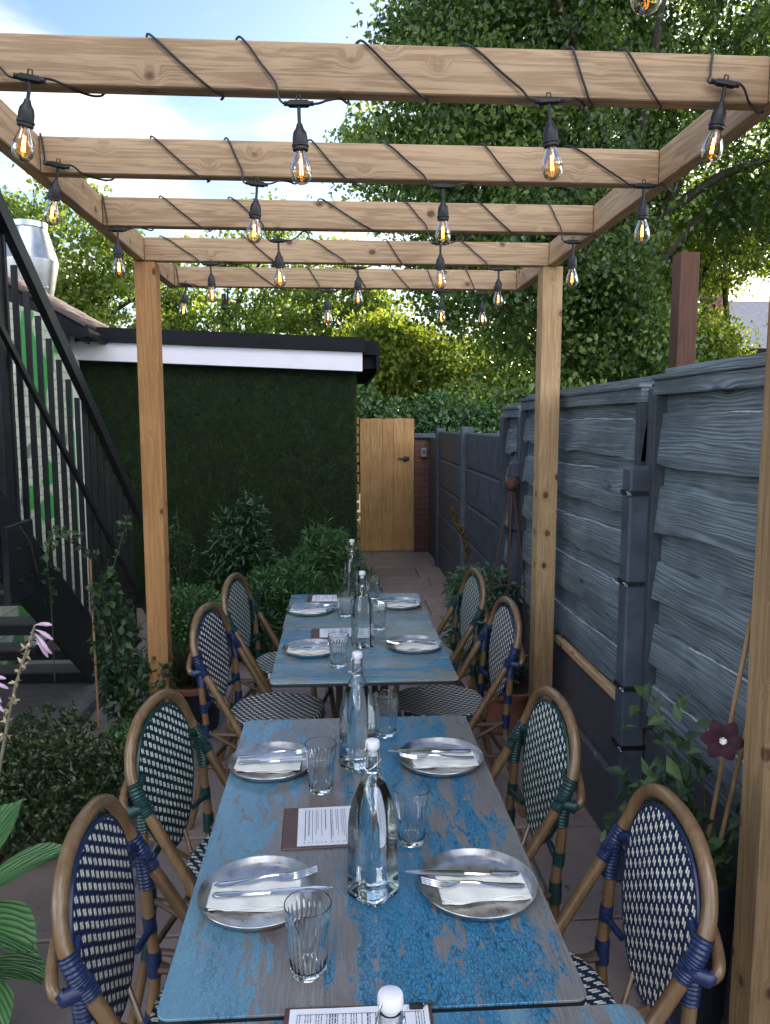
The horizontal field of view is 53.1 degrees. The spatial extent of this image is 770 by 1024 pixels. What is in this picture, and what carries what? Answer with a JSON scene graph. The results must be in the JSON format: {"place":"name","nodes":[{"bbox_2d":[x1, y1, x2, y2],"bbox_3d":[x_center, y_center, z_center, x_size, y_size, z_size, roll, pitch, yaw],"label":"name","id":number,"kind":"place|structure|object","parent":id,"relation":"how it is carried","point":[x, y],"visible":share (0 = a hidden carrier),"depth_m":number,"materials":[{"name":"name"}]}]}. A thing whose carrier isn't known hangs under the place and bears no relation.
{"place":"outdoors","nodes":[
{"label":"outdoors","id":0,"kind":"place"},
{"bbox_2d":[14,491,359,663],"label":"ground","id":1,"kind":"structure","parent":0,"point":[47,640],"depth_m":13.58,"materials":[{"name":"soil"}]},
{"bbox_2d":[0,273,107,664],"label":"painted brick building","id":2,"kind":"structure","parent":1,"relation":"on","point":[77,324],"depth_m":6.18,"materials":[{"name":"brick"}]},
{"bbox_2d":[6,219,58,295],"bbox_3d":[-3.918,-2.399,8.552,0.584,1.560,0.584,0,7,-4],"label":"flue cowl","id":3,"kind":"object","parent":2,"relation":"attached to","point":[37,242],"visible":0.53,"depth_m":8.34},
{"bbox_2d":[0,164,206,330],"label":"background tree","id":4,"kind":"object","parent":1,"relation":"on","point":[83,293],"visible":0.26,"depth_m":19.33,"materials":[{"name":"green plant"}]},
{"bbox_2d":[93,188,328,334],"bbox_3d":[-4.548,-4.756,21.083,6.436,7.970,4.306,0,7,-4],"label":"background tree","id":5,"kind":"object","parent":1,"relation":"on","point":[224,318],"visible":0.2,"depth_m":20.62,"materials":[{"name":"green plant"}]},
{"bbox_2d":[245,232,434,340],"bbox_3d":[-1.038,-4.006,20.392,5.558,6.644,4.981,0,7,-4],"label":"background tree","id":6,"kind":"object","parent":1,"relation":"on","point":[314,317],"visible":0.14,"depth_m":19.69,"materials":[{"name":"green plant"}]},
{"bbox_2d":[320,295,508,419],"bbox_3d":[0.469,-2.346,16.298,4.782,4.280,3.391,-3,7,-21],"label":"sunlit tree","id":7,"kind":"object","parent":1,"relation":"on","point":[404,357],"visible":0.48,"depth_m":15.82,"materials":[{"name":"green plant"}]},
{"bbox_2d":[356,378,503,539],"bbox_3d":[0.772,-0.770,11.016,3.065,2.374,1.279,0,7,-4],"label":"ivy hedge","id":8,"kind":"object","parent":1,"relation":"on","point":[368,407],"visible":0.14,"depth_m":10.74,"materials":[{"name":"green plant"}]},
{"bbox_2d":[413,433,499,551],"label":"brick wall","id":9,"kind":"structure","parent":1,"relation":"on","point":[421,503],"depth_m":9.99,"materials":[{"name":"brick"}]},
{"bbox_2d":[360,418,413,550],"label":"wooden gate","id":10,"kind":"structure","parent":9,"relation":"attached to","point":[387,499],"depth_m":9.89,"materials":[{"name":"wood"}]},
{"bbox_2d":[413,360,606,430],"bbox_3d":[2.313,-1.071,12.252,4.228,2.691,2.975,1,7,9],"label":"sunlit tree","id":11,"kind":"object","parent":1,"relation":"on","point":[502,396],"visible":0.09,"depth_m":11.81,"materials":[{"name":"green plant"}]},
{"bbox_2d":[455,316,579,395],"bbox_3d":[4.412,-3.117,19.119,6.473,5.164,4.048,0,7,-4],"label":"sunlit tree","id":12,"kind":"object","parent":1,"relation":"on","point":[518,366],"depth_m":18.27,"materials":[{"name":"green plant"}]},
{"bbox_2d":[306,0,769,392],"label":"lime tree","id":13,"kind":"object","parent":1,"relation":"on","point":[608,300],"visible":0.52,"depth_m":12.21,"materials":[{"name":"green plant"}]},
{"bbox_2d":[570,146,769,362],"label":"sunlit tree","id":14,"kind":"object","parent":1,"relation":"on","point":[730,337],"visible":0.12,"depth_m":16.55,"materials":[{"name":"green plant"}]},
{"bbox_2d":[668,252,699,367],"bbox_3d":[1.794,-0.206,4.737,0.115,2.680,0.115,0,7,-4],"label":"red post","id":15,"kind":"object","parent":1,"relation":"on","point":[684,307],"visible":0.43,"depth_m":4.58,"materials":[{"name":"wood"}]},
{"bbox_2d":[664,191,769,356],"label":"sunlit tree","id":16,"kind":"object","parent":1,"relation":"on","point":[758,269],"visible":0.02,"depth_m":19.35,"materials":[{"name":"green plant"}]},
{"bbox_2d":[0,547,725,1023],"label":"paving","id":17,"kind":"structure","parent":0,"point":[32,1001],"depth_m":2.95,"materials":[{"name":"stone"}]},
{"bbox_2d":[0,798,61,1023],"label":"hosta","id":18,"kind":"object","parent":17,"relation":"on","point":[22,960],"visible":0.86,"depth_m":2.09,"materials":[{"name":"green plant"}]},
{"bbox_2d":[0,622,52,774],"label":"hosta flower stalk","id":19,"kind":"object","parent":18,"relation":"on","point":[43,646],"visible":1,"depth_m":2.02,"materials":[{"name":"purple plant"}]},
{"bbox_2d":[0,668,110,737],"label":"step pad","id":20,"kind":"object","parent":17,"relation":"on","point":[65,694],"visible":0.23,"depth_m":4.50,"materials":[{"name":"concrete"}]},
{"bbox_2d":[0,701,128,857],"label":"box bush","id":21,"kind":"object","parent":17,"relation":"on","point":[68,789],"visible":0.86,"depth_m":2.97,"materials":[{"name":"green plant"}]},
{"bbox_2d":[0,191,146,683],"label":"steel staircase","id":22,"kind":"structure","parent":17,"relation":"on","point":[24,587],"depth_m":4.16,"materials":[{"name":"metal"}]},
{"bbox_2d":[19,514,131,681],"bbox_3d":[-1.688,0.402,4.303,0.155,0.872,1.613,0,7,0],"label":"vine strand","id":23,"kind":"object","parent":22,"relation":"hanging from","point":[56,532],"visible":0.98,"depth_m":3.95,"materials":[{"name":"green plant"}]},
{"bbox_2d":[89,559,99,736],"bbox_3d":[-1.358,0.744,3.616,0.011,1.051,0.087,-3,7,-27],"label":"garden cane","id":24,"kind":"object","parent":17,"relation":"on","point":[95,658],"visible":0.65,"depth_m":3.61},
{"bbox_2d":[91,747,132,813],"bbox_3d":[-1.134,1.190,3.374,0.315,0.220,0.315,0,7,-4],"label":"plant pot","id":25,"kind":"object","parent":17,"relation":"on","point":[130,801],"visible":0.01,"depth_m":3.26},
{"bbox_2d":[96,721,143,765],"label":"pale leaf seedling","id":26,"kind":"object","parent":25,"relation":"in","point":[121,735],"visible":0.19,"depth_m":3.34,"materials":[{"name":"green plant"}]},
{"bbox_2d":[45,793,187,1023],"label":"bistro chair","id":27,"kind":"object","parent":17,"relation":"on","point":[93,949],"visible":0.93,"depth_m":1.55,"materials":[{"name":"wicker"}]},
{"bbox_2d":[86,566,180,745],"bbox_3d":[-1.184,0.755,3.679,0.433,1.026,0.509,-4,8,-32],"label":"climbing honeysuckle","id":28,"kind":"object","parent":17,"relation":"on","point":[117,679],"visible":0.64,"depth_m":3.63,"materials":[{"name":"green plant"}]},
{"bbox_2d":[119,688,228,1023],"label":"bistro chair","id":29,"kind":"object","parent":17,"relation":"on","point":[157,786],"visible":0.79,"depth_m":2.17,"materials":[{"name":"wicker"}]},
{"bbox_2d":[141,577,220,662],"bbox_3d":[-1.310,0.781,5.123,0.600,0.665,0.615,0,7,-4],"label":"leafy shrub","id":30,"kind":"object","parent":17,"relation":"on","point":[180,627],"visible":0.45,"depth_m":5.04,"materials":[{"name":"green plant"}]},
{"bbox_2d":[168,507,201,619],"bbox_3d":[-1.718,0.452,6.393,0.385,0.998,0.394,-5,8,-35],"label":"leafy shrub","id":31,"kind":"object","parent":17,"relation":"on","point":[181,552],"visible":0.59,"depth_m":6.37,"materials":[{"name":"green plant"}]},
{"bbox_2d":[174,683,219,730],"bbox_3d":[-1.061,1.061,4.272,0.357,0.270,0.357,0,7,-4],"label":"plant pot","id":32,"kind":"object","parent":17,"relation":"on","point":[190,694],"visible":0.13,"depth_m":4.14,"materials":[{"name":"plastic"}]},
{"bbox_2d":[172,639,229,687],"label":"grass plant","id":33,"kind":"object","parent":32,"relation":"in","point":[179,660],"depth_m":4.17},
{"bbox_2d":[75,327,378,608],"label":"outbuilding","id":34,"kind":"structure","parent":17,"relation":"on","point":[271,418],"depth_m":6.92,"materials":[{"name":"plant"}]},
{"bbox_2d":[200,491,280,609],"bbox_3d":[-1.190,0.388,6.316,0.701,1.143,0.631,0,7,-4],"label":"leafy shrub","id":35,"kind":"object","parent":17,"relation":"on","point":[242,540],"visible":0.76,"depth_m":6.20,"materials":[{"name":"green plant"}]},
{"bbox_2d":[186,602,325,829],"bbox_3d":[-0.532,0.850,3.322,0.547,0.912,0.462,1,7,8],"label":"bistro chair","id":36,"kind":"object","parent":17,"relation":"on","point":[210,642],"visible":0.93,"depth_m":3.30,"materials":[{"name":"wicker"}]},
{"bbox_2d":[227,583,284,660],"bbox_3d":[-0.956,0.799,5.484,0.540,0.615,0.564,0,7,-4],"label":"leafy shrub","id":37,"kind":"object","parent":17,"relation":"on","point":[271,616],"visible":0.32,"depth_m":5.42,"materials":[{"name":"green plant"}]},
{"bbox_2d":[218,572,335,760],"bbox_3d":[-0.545,0.773,3.982,0.547,0.912,0.462,1,7,7],"label":"bistro chair","id":38,"kind":"object","parent":17,"relation":"on","point":[237,598],"visible":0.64,"depth_m":3.98,"materials":[{"name":"wicker"}]},
{"bbox_2d":[244,516,382,636],"bbox_3d":[-0.530,0.554,5.943,0.932,0.963,1.271,4,8,31],"label":"leafy shrub","id":39,"kind":"object","parent":17,"relation":"on","point":[298,577],"visible":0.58,"depth_m":5.96,"materials":[{"name":"green plant"}]},
{"bbox_2d":[283,593,432,717],"bbox_3d":[-0.143,0.861,3.911,0.691,0.750,0.704,0,7,-4],"label":"dining table","id":40,"kind":"object","parent":17,"relation":"on","point":[417,617],"visible":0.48,"depth_m":3.69,"materials":[{"name":"wood"}]},
{"bbox_2d":[337,589,352,617],"bbox_3d":[-0.193,0.442,3.721,0.081,0.125,0.081,1,7,8],"label":"glass tumbler","id":41,"kind":"object","parent":40,"relation":"on","point":[344,598],"visible":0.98,"depth_m":3.69,"materials":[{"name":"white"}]},
{"bbox_2d":[343,539,360,598],"bbox_3d":[-0.175,0.302,4.089,0.082,0.319,0.082,-3,7,-23],"label":"water bottle","id":42,"kind":"object","parent":40,"relation":"on","point":[351,570],"visible":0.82,"depth_m":4.06,"materials":[{"name":"clear glass"}]},
{"bbox_2d":[365,574,379,599],"bbox_3d":[-0.066,0.399,4.097,0.081,0.125,0.081,-1,7,-5],"label":"glass tumbler","id":43,"kind":"object","parent":40,"relation":"on","point":[372,585],"visible":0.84,"depth_m":4.07,"materials":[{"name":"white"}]},
{"bbox_2d":[270,627,458,717],"bbox_3d":[-0.095,0.945,3.193,0.689,0.750,0.737,0,7,-4],"label":"dining table","id":44,"kind":"object","parent":17,"relation":"on","point":[384,665],"visible":0.52,"depth_m":2.96,"materials":[{"name":"wood"}]},
{"bbox_2d":[282,639,329,657],"bbox_3d":[-0.301,0.561,3.155,0.237,0.020,0.237,4,7,28],"label":"dinner plate","id":45,"kind":"object","parent":44,"relation":"on","point":[285,647],"visible":0.6,"depth_m":3.22,"materials":[{"name":"metal"}]},
{"bbox_2d":[328,632,348,667],"bbox_3d":[-0.179,0.531,2.955,0.081,0.125,0.081,4,8,34],"label":"glass tumbler","id":46,"kind":"object","parent":44,"relation":"on","point":[338,645],"visible":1,"depth_m":2.93,"materials":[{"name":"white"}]},
{"bbox_2d":[351,571,373,648],"bbox_3d":[-0.095,0.403,3.218,0.082,0.319,0.082,-3,7,-23],"label":"water bottle","id":47,"kind":"object","parent":44,"relation":"on","point":[362,627],"visible":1,"depth_m":3.19,"materials":[{"name":"clear glass"}]},
{"bbox_2d":[371,600,386,630],"bbox_3d":[-0.031,0.470,3.482,0.081,0.125,0.081,3,7,21],"label":"glass tumbler","id":48,"kind":"object","parent":44,"relation":"on","point":[379,610],"visible":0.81,"depth_m":3.45,"materials":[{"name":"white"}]},
{"bbox_2d":[386,635,442,653],"bbox_3d":[0.122,0.554,3.211,0.237,0.020,0.237,-1,7,-9],"label":"dinner plate","id":49,"kind":"object","parent":44,"relation":"on","point":[391,646],"visible":0.69,"depth_m":3.25,"materials":[{"name":"metal"}]},
{"bbox_2d":[157,715,586,1023],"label":"dining table","id":50,"kind":"object","parent":17,"relation":"on","point":[411,941],"visible":0.69,"depth_m":1.41,"materials":[{"name":"wood"}]},
{"bbox_2d":[197,855,318,930],"bbox_3d":[-0.248,0.750,1.516,0.237,0.020,0.237,0,7,-4],"label":"dinner plate","id":51,"kind":"object","parent":50,"relation":"on","point":[248,867],"visible":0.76,"depth_m":1.56,"materials":[{"name":"metal"}]},
{"bbox_2d":[206,880,300,911],"bbox_3d":[-0.255,0.751,1.508,0.176,0.016,0.091,0,7,-3],"label":"folded napkin","id":52,"kind":"object","parent":51,"relation":"on","point":[262,903],"visible":0.73,"depth_m":1.49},
{"bbox_2d":[214,865,317,886],"bbox_3d":[-0.238,0.732,1.544,0.205,0.010,0.024,-3,7,-10],"label":"fork","id":53,"kind":"object","parent":52,"relation":"on","point":[292,875],"visible":1,"depth_m":1.54,"materials":[{"name":"metal"}]},
{"bbox_2d":[212,886,331,897],"bbox_3d":[-0.219,0.740,1.502,0.232,0.006,0.018,-2,7,-5],"label":"knife","id":54,"kind":"object","parent":52,"relation":"on","point":[253,892],"visible":0.91,"depth_m":1.50,"materials":[{"name":"metal"}]},
{"bbox_2d":[227,741,306,782],"bbox_3d":[-0.309,0.683,2.099,0.237,0.020,0.237,1,7,12],"label":"dinner plate","id":55,"kind":"object","parent":50,"relation":"on","point":[260,748],"visible":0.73,"depth_m":2.14,"materials":[{"name":"metal"}]},
{"bbox_2d":[234,756,302,772],"bbox_3d":[-0.316,0.684,2.091,0.176,0.016,0.095,0,7,-1],"label":"folded napkin","id":56,"kind":"object","parent":55,"relation":"on","point":[279,767],"visible":0.8,"depth_m":2.07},
{"bbox_2d":[284,888,331,982],"bbox_3d":[-0.131,0.722,1.308,0.081,0.125,0.081,0,7,-4],"label":"glass tumbler","id":57,"kind":"object","parent":50,"relation":"on","point":[307,913],"visible":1,"depth_m":1.28,"materials":[{"name":"clear"}]},
{"bbox_2d":[281,806,350,849],"bbox_3d":[-0.144,0.727,1.781,0.185,0.006,0.182,-1,7,-5],"label":"menu","id":58,"kind":"object","parent":50,"relation":"on","point":[315,827],"visible":0.76,"depth_m":1.77,"materials":[{"name":"paper"}]},
{"bbox_2d":[305,737,336,794],"bbox_3d":[-0.163,0.647,1.956,0.081,0.125,0.081,-2,7,-16],"label":"glass tumbler","id":59,"kind":"object","parent":50,"relation":"on","point":[320,752],"visible":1,"depth_m":1.93,"materials":[{"name":"clear"}]},
{"bbox_2d":[339,651,375,772],"bbox_3d":[-0.075,0.533,2.090,0.082,0.319,0.082,6,9,41],"label":"water bottle","id":60,"kind":"object","parent":50,"relation":"on","point":[357,720],"visible":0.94,"depth_m":2.06,"materials":[{"name":"clear glass"}]},
{"bbox_2d":[347,737,398,907],"bbox_3d":[-0.024,0.600,1.515,0.082,0.319,0.082,6,9,41],"label":"water bottle","id":61,"kind":"object","parent":50,"relation":"on","point":[372,860],"visible":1,"depth_m":1.49,"materials":[{"name":"clear glass"}]},
{"bbox_2d":[372,690,398,737],"bbox_3d":[0.002,0.606,2.304,0.081,0.125,0.081,-6,9,-42],"label":"glass tumbler","id":62,"kind":"object","parent":50,"relation":"on","point":[386,702],"visible":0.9,"depth_m":2.28,"materials":[{"name":"clear"}]},
{"bbox_2d":[393,780,429,847],"bbox_3d":[0.059,0.674,1.716,0.081,0.125,0.081,-4,8,-29],"label":"glass tumbler","id":63,"kind":"object","parent":50,"relation":"on","point":[411,799],"visible":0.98,"depth_m":1.69,"materials":[{"name":"clear"}]},
{"bbox_2d":[398,737,483,777],"bbox_3d":[0.153,0.680,2.128,0.237,0.020,0.237,-3,7,-24],"label":"dinner plate","id":64,"kind":"object","parent":50,"relation":"on","point":[437,743],"visible":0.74,"depth_m":2.17,"materials":[{"name":"metal"}]},
{"bbox_2d":[410,750,477,768],"bbox_3d":[0.162,0.680,2.121,0.176,0.016,0.090,0,7,-4],"label":"folded napkin","id":65,"kind":"object","parent":64,"relation":"on","point":[431,761],"visible":0.84,"depth_m":2.10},
{"bbox_2d":[418,848,537,920],"bbox_3d":[0.185,0.747,1.544,0.237,0.020,0.237,-6,9,-40],"label":"dinner plate","id":66,"kind":"object","parent":50,"relation":"on","point":[473,859],"visible":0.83,"depth_m":1.57,"materials":[{"name":"metal"}]},
{"bbox_2d":[435,873,531,904],"bbox_3d":[0.194,0.748,1.536,0.176,0.016,0.094,-1,7,-6],"label":"folded napkin","id":67,"kind":"object","parent":66,"relation":"on","point":[462,893],"visible":0.84,"depth_m":1.52,"materials":[{"name":"fabric"}]},
{"bbox_2d":[405,869,518,875],"bbox_3d":[0.156,0.732,1.565,0.232,0.006,0.018,1,7,0],"label":"knife","id":68,"kind":"object","parent":67,"relation":"on","point":[464,872],"visible":1,"depth_m":1.56,"materials":[{"name":"metal"}]},
{"bbox_2d":[421,876,524,887],"bbox_3d":[0.174,0.734,1.525,0.205,0.010,0.024,2,7,-1],"label":"fork","id":69,"kind":"object","parent":67,"relation":"on","point":[446,883],"visible":1,"depth_m":1.52,"materials":[{"name":"metal"}]},
{"bbox_2d":[0,33,769,1023],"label":"pergola","id":70,"kind":"object","parent":17,"relation":"on","point":[150,65],"visible":0.81,"depth_m":2.27,"materials":[{"name":"brown wood"}]},
{"bbox_2d":[174,265,502,325],"bbox_3d":[-0.232,-1.160,4.135,1.778,0.306,0.095,0,7,-4],"label":"festoon string","id":71,"kind":"object","parent":70,"relation":"attached to","point":[441,305],"visible":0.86,"depth_m":4.12,"materials":[{"name":"black rubber"}]},
{"bbox_2d":[159,235,522,306],"bbox_3d":[-0.180,-1.088,3.496,1.663,0.303,0.095,0,7,-4],"label":"festoon string","id":72,"kind":"object","parent":70,"relation":"hanging from","point":[211,283],"visible":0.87,"depth_m":3.47,"materials":[{"name":"black rubber"}]},
{"bbox_2d":[101,194,600,288],"bbox_3d":[-0.101,-1.004,2.890,1.891,0.329,0.095,0,7,-4],"label":"festoon string","id":73,"kind":"object","parent":70,"relation":"hanging from","point":[279,260],"visible":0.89,"depth_m":2.87,"materials":[{"name":"black rubber"}]},
{"bbox_2d":[39,133,676,244],"bbox_3d":[-0.047,-0.948,2.296,1.919,0.305,0.094,0,7,-4],"label":"festoon string","id":74,"kind":"object","parent":70,"relation":"hanging from","point":[54,195],"visible":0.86,"depth_m":2.27,"materials":[{"name":"plastic"}]},
{"bbox_2d":[0,33,763,184],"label":"festoon string","id":75,"kind":"object","parent":70,"relation":"attached to","point":[25,118],"visible":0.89,"depth_m":1.69,"materials":[{"name":"plastic"}]},
{"bbox_2d":[214,1004,645,1023],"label":"dining table","id":76,"kind":"object","parent":17,"relation":"on","point":[612,1014],"visible":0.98,"depth_m":1.22,"materials":[{"name":"wood"}]},
{"bbox_2d":[284,1001,433,1023],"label":"menu board","id":77,"kind":"object","parent":76,"relation":"on","point":[417,1012],"visible":0.77,"depth_m":1.21,"materials":[{"name":"paper"}]},
{"bbox_2d":[375,985,404,1023],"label":"water bottle","id":78,"kind":"object","parent":76,"relation":"on","point":[390,999],"visible":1,"depth_m":0.82,"materials":[{"name":"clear glass"}]},
{"bbox_2d":[429,437,434,557],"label":"end slab","id":79,"kind":"structure","parent":17,"relation":"on","point":[431,495],"depth_m":9.67,"materials":[{"name":"paint"}]},
{"bbox_2d":[434,428,445,566],"bbox_3d":[0.643,-0.166,9.004,0.110,1.620,0.100,0,7,-4],"label":"concrete post","id":80,"kind":"object","parent":17,"relation":"on","point":[437,486],"visible":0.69,"depth_m":8.96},
{"bbox_2d":[394,568,488,749],"bbox_3d":[0.247,0.760,4.098,0.547,0.912,0.462,-1,7,-10],"label":"bistro chair","id":81,"kind":"object","parent":17,"relation":"on","point":[469,599],"visible":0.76,"depth_m":4.05,"materials":[{"name":"wicker"}]},
{"bbox_2d":[439,431,459,578],"bbox_3d":[0.693,-0.037,8.023,0.045,1.582,1.851,0,7,-3],"label":"concrete fence","id":82,"kind":"object","parent":17,"relation":"on","point":[449,460],"visible":0.62,"depth_m":8.08,"materials":[{"name":"concrete"}]},
{"bbox_2d":[397,596,525,816],"bbox_3d":[0.311,0.838,3.428,0.547,0.912,0.462,-1,7,-9],"label":"bistro chair","id":83,"kind":"object","parent":17,"relation":"on","point":[503,624],"visible":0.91,"depth_m":3.38,"materials":[{"name":"wicker"}]},
{"bbox_2d":[458,427,473,566],"bbox_3d":[0.738,0.049,7.037,0.110,1.645,0.100,0,7,-4],"label":"concrete post","id":84,"kind":"object","parent":17,"relation":"on","point":[463,467],"visible":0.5,"depth_m":6.96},
{"bbox_2d":[440,562,522,671],"bbox_3d":[0.627,0.698,5.066,0.548,0.818,1.077,0,7,-4],"label":"leafy shrub","id":85,"kind":"object","parent":17,"relation":"on","point":[452,587],"visible":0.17,"depth_m":5.00,"materials":[{"name":"green plant"}]},
{"bbox_2d":[464,432,499,581],"bbox_3d":[0.784,0.178,6.117,0.045,1.592,1.731,0,7,-3],"label":"concrete fence","id":86,"kind":"object","parent":17,"relation":"on","point":[481,486],"visible":0.4,"depth_m":6.06,"materials":[{"name":"concrete"}]},
{"bbox_2d":[468,674,528,734],"bbox_3d":[0.671,1.073,4.302,0.420,0.240,0.420,0,7,-4],"label":"plant pot","id":87,"kind":"object","parent":17,"relation":"on","point":[520,694],"visible":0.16,"depth_m":4.14,"materials":[{"name":"ceramic"}]},
{"bbox_2d":[468,595,528,686],"bbox_3d":[0.637,0.737,4.313,0.355,0.520,0.379,0,7,-4],"label":"leafy shrub","id":88,"kind":"object","parent":87,"relation":"in","point":[520,669],"visible":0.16,"depth_m":4.30,"materials":[{"name":"green plant"}]},
{"bbox_2d":[497,415,503,569],"bbox_3d":[0.824,0.217,5.196,0.110,1.735,0.100,0,7,-4],"label":"concrete post","id":89,"kind":"object","parent":17,"relation":"on","point":[500,480],"visible":0.19,"depth_m":5.14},
{"bbox_2d":[500,403,521,585],"bbox_3d":[0.818,0.063,4.901,0.080,1.505,0.440,0,7,-4],"label":"fence panel","id":90,"kind":"object","parent":89,"relation":"attached to","point":[511,434],"visible":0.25,"depth_m":5.01,"materials":[{"name":"grey wood"}]},
{"bbox_2d":[486,476,525,657],"bbox_3d":[0.721,0.473,4.559,0.315,1.372,0.322,0,7,-4],"label":"garden obelisk","id":91,"kind":"object","parent":17,"relation":"on","point":[512,483],"visible":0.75,"depth_m":4.48,"materials":[{"name":"wood"}]},
{"bbox_2d":[506,461,520,671],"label":"concrete spur","id":92,"kind":"structure","parent":17,"relation":"on","point":[514,468],"depth_m":4.61,"materials":[{"name":"grey concrete"}]},
{"bbox_2d":[490,685,585,938],"bbox_3d":[0.257,0.975,2.240,0.547,0.912,0.462,-1,7,-9],"label":"bistro chair","id":93,"kind":"object","parent":17,"relation":"on","point":[552,777],"visible":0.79,"depth_m":2.19,"materials":[{"name":"wicker"}]},
{"bbox_2d":[515,604,614,834],"bbox_3d":[0.886,0.953,3.790,0.072,0.595,1.805,0,7,-4],"label":"gravel board","id":94,"kind":"object","parent":17,"relation":"on","point":[589,699],"visible":0.19,"depth_m":3.34,"materials":[{"name":"paint"}]},
{"bbox_2d":[516,376,653,685],"bbox_3d":[0.884,0.049,3.693,0.080,1.280,1.800,0,7,-4],"label":"fence panel","id":95,"kind":"object","parent":94,"relation":"on","point":[602,444],"visible":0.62,"depth_m":3.37,"materials":[{"name":"grey wood"}]},
{"bbox_2d":[555,635,614,699],"bbox_3d":[0.892,0.682,3.383,0.032,0.034,0.920,0,7,-4],"label":"raw batten","id":96,"kind":"object","parent":94,"relation":"on","point":[598,677],"visible":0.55,"depth_m":3.37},
{"bbox_2d":[610,466,648,880],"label":"concrete spur","id":97,"kind":"structure","parent":17,"relation":"on","point":[628,746],"depth_m":2.73,"materials":[{"name":"grey concrete"}]},
{"bbox_2d":[555,783,725,1023],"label":"bistro chair","id":98,"kind":"object","parent":17,"relation":"on","point":[670,937],"visible":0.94,"depth_m":1.60,"materials":[{"name":"wicker"}]},
{"bbox_2d":[642,388,653,779],"bbox_3d":[0.966,0.463,2.788,0.060,1.800,0.090,0,7,-4],"label":"timber post","id":99,"kind":"object","parent":17,"relation":"on","point":[647,464],"visible":0.09,"depth_m":2.73,"materials":[{"name":"paint"}]},
{"bbox_2d":[644,729,739,1023],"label":"gravel board","id":100,"kind":"object","parent":17,"relation":"on","point":[653,750],"visible":0.12,"depth_m":2.30,"materials":[{"name":"paint"}]},
{"bbox_2d":[639,352,765,812],"bbox_3d":[1.003,0.257,1.808,0.080,1.301,1.800,0,7,-4],"label":"fence panel","id":101,"kind":"object","parent":100,"relation":"on","point":[705,441],"visible":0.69,"depth_m":2.33,"materials":[{"name":"grey wood"}]},
{"bbox_2d":[665,856,736,1023],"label":"plant pot","id":102,"kind":"object","parent":17,"relation":"on","point":[710,1008],"visible":0.16,"depth_m":2.10,"materials":[{"name":"plastic"}]},
{"bbox_2d":[599,682,743,882],"bbox_3d":[0.796,0.754,2.068,0.389,0.608,0.407,-5,8,-36],"label":"clematis","id":103,"kind":"object","parent":102,"relation":"in","point":[678,779],"visible":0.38,"depth_m":2.06,"materials":[{"name":"green plant"}]},
{"bbox_2d":[698,613,750,879],"bbox_3d":[0.906,0.643,2.010,0.019,0.782,0.159,-5,8,-39],"label":"cane support","id":104,"kind":"object","parent":102,"relation":"on","point":[740,752],"visible":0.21,"depth_m":2.00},
{"bbox_2d":[32,551,722,1018],"bbox_3d":[-0.794,1.150,4.824,3.500,0.018,11.800,0,7,-4],"label":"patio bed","id":105,"kind":"object","parent":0,"point":[326,703],"depth_m":3.12,"materials":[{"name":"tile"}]},
{"bbox_2d":[0,0,769,375],"label":"sky","id":106,"kind":"structure","parent":0,"point":[316,21],"materials":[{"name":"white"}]},
{"bbox_2d":[699,278,768,355],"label":"brick house","id":107,"kind":"structure","parent":0,"point":[746,311],"depth_m":32.11,"materials":[{"name":"stone"}]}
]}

